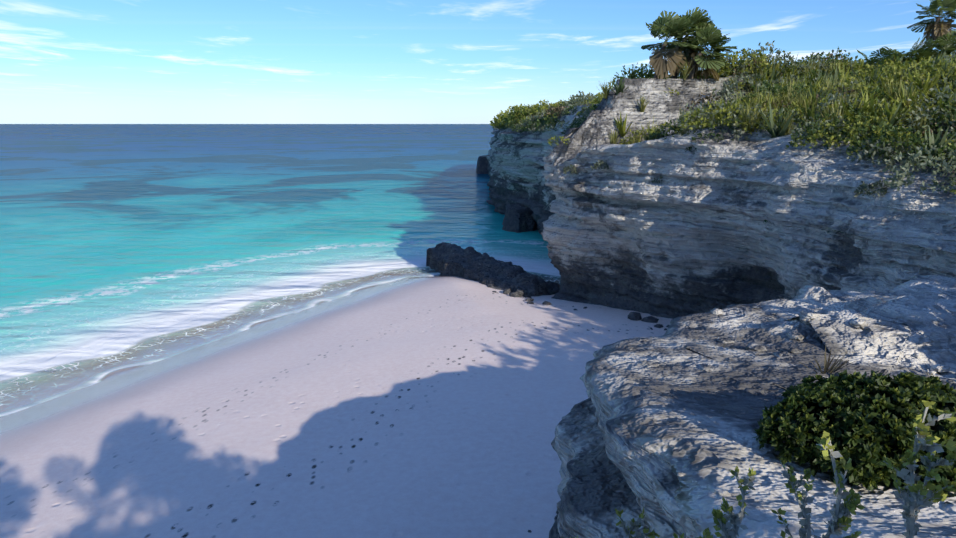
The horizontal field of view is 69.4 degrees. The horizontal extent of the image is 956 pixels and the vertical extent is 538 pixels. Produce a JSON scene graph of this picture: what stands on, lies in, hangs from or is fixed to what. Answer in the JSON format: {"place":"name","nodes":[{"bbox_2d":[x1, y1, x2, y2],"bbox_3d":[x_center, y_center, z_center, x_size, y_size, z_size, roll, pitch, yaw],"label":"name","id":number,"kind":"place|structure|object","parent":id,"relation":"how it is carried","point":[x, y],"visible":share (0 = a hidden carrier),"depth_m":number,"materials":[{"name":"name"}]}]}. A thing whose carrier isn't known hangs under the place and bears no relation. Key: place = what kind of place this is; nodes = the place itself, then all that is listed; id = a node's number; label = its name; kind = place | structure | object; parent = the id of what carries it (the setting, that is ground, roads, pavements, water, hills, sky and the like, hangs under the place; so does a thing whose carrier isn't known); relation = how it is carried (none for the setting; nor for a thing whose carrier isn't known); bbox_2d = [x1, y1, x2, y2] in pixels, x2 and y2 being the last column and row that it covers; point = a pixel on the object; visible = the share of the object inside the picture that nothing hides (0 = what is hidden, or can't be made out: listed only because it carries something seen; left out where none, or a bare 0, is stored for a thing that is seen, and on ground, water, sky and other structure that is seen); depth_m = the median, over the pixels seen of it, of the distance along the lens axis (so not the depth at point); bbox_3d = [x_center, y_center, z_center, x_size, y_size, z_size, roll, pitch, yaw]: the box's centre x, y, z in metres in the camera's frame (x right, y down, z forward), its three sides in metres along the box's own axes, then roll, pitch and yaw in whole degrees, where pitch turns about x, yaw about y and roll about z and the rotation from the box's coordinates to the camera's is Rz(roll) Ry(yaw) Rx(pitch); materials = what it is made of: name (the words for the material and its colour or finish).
{"place":"outdoors","nodes":[
{"label":"outdoors","id":0,"kind":"place"},
{"bbox_2d":[0,124,560,417],"bbox_3d":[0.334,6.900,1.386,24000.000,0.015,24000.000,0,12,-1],"label":"sea water","id":1,"kind":"structure","parent":0,"point":[116,239],"depth_m":49.72,"materials":[{"name":"teal liquid"}]},
{"bbox_2d":[0,267,671,537],"bbox_3d":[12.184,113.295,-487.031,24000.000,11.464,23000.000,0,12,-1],"label":"beach sand","id":2,"kind":"structure","parent":0,"point":[437,406],"depth_m":13.92,"materials":[{"name":"beige sand"}]},
{"bbox_2d":[492,289,668,532],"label":"small rocks","id":3,"kind":"object","parent":2,"relation":"on","point":[635,316],"visible":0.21,"depth_m":21.16,"materials":[{"name":"grey stone"}]},
{"bbox_2d":[0,0,955,123],"label":"sky","id":4,"kind":"structure","parent":0,"point":[62,61],"materials":[{"name":"blue"}]},
{"bbox_2d":[426,74,955,384],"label":"rocks","id":5,"kind":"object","parent":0,"point":[469,262],"depth_m":25.76,"materials":[{"name":"grey stone"}]},
{"bbox_2d":[641,10,704,78],"bbox_3d":[7.301,-8.297,26.021,2.193,2.857,2.418,0,12,-1],"label":"palm tree","id":6,"kind":"object","parent":5,"relation":"on","point":[669,26],"visible":0.98,"depth_m":25.67,"materials":[{"name":"green plant"}]},
{"bbox_2d":[665,7,721,78],"bbox_3d":[8.287,-8.562,26.812,2.212,3.051,2.763,0,12,-1],"label":"palm tree","id":7,"kind":"object","parent":5,"relation":"on","point":[698,18],"visible":0.29,"depth_m":26.30,"materials":[{"name":"green plant"}]},
{"bbox_2d":[677,23,736,80],"bbox_3d":[8.543,-8.033,25.900,2.106,2.425,2.021,0,12,-1],"label":"palm tree","id":8,"kind":"object","parent":5,"relation":"on","point":[712,37],"visible":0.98,"depth_m":25.53,"materials":[{"name":"green plant"}]},
{"bbox_2d":[490,40,955,194],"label":"scrub vegetation","id":9,"kind":"object","parent":5,"relation":"on","point":[848,98],"visible":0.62,"depth_m":19.01,"materials":[{"name":"green plant"}]},
{"bbox_2d":[549,275,955,537],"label":"rock outcrop","id":10,"kind":"object","parent":5,"relation":"on","point":[633,437],"visible":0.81,"depth_m":5.32,"materials":[{"name":"grey stone"}]},
{"bbox_2d":[570,400,955,537],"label":"leafy plants","id":11,"kind":"object","parent":10,"relation":"on","point":[919,494],"visible":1,"depth_m":2.17,"materials":[{"name":"green plant"}]},
{"bbox_2d":[624,274,955,523],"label":"small stones","id":12,"kind":"object","parent":10,"relation":"on","point":[858,323],"visible":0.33,"depth_m":6.42,"materials":[{"name":"grey stone"}]},
{"bbox_2d":[752,369,955,495],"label":"shrub","id":13,"kind":"object","parent":10,"relation":"on","point":[853,414],"visible":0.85,"depth_m":3.81,"materials":[{"name":"green plant"}]},
{"bbox_2d":[857,48,910,68],"bbox_3d":[16.069,-7.769,27.596,2.239,2.070,2.469,0,12,-1],"label":"shrub","id":14,"kind":"object","parent":5,"relation":"on","point":[870,60],"visible":0.08,"depth_m":27.13,"materials":[{"name":"green plant"}]},
{"bbox_2d":[879,38,944,63],"bbox_3d":[17.168,-7.955,27.378,2.258,2.406,2.638,0,12,-1],"label":"shrub","id":15,"kind":"object","parent":5,"relation":"on","point":[922,51],"visible":0.33,"depth_m":26.89,"materials":[{"name":"green plant"}]},
{"bbox_2d":[907,0,955,48],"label":"palm tree","id":16,"kind":"object","parent":5,"relation":"on","point":[938,27],"visible":0.83,"depth_m":28.14,"materials":[{"name":"green plant"}]},
{"bbox_2d":[929,30,955,55],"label":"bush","id":17,"kind":"object","parent":5,"relation":"on","point":[950,42],"visible":0.35,"depth_m":27.06,"materials":[{"name":"green plant"}]},
{"bbox_2d":[486,78,955,318],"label":"limestone cliff","id":18,"kind":"structure","parent":0,"point":[692,233],"depth_m":19.44,"materials":[{"name":"grey stone"}]},
{"bbox_2d":[563,146,888,373],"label":"grass tufts","id":19,"kind":"object","parent":18,"relation":"on","point":[863,186],"visible":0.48,"depth_m":13.97,"materials":[{"name":"green plant"}]}
]}

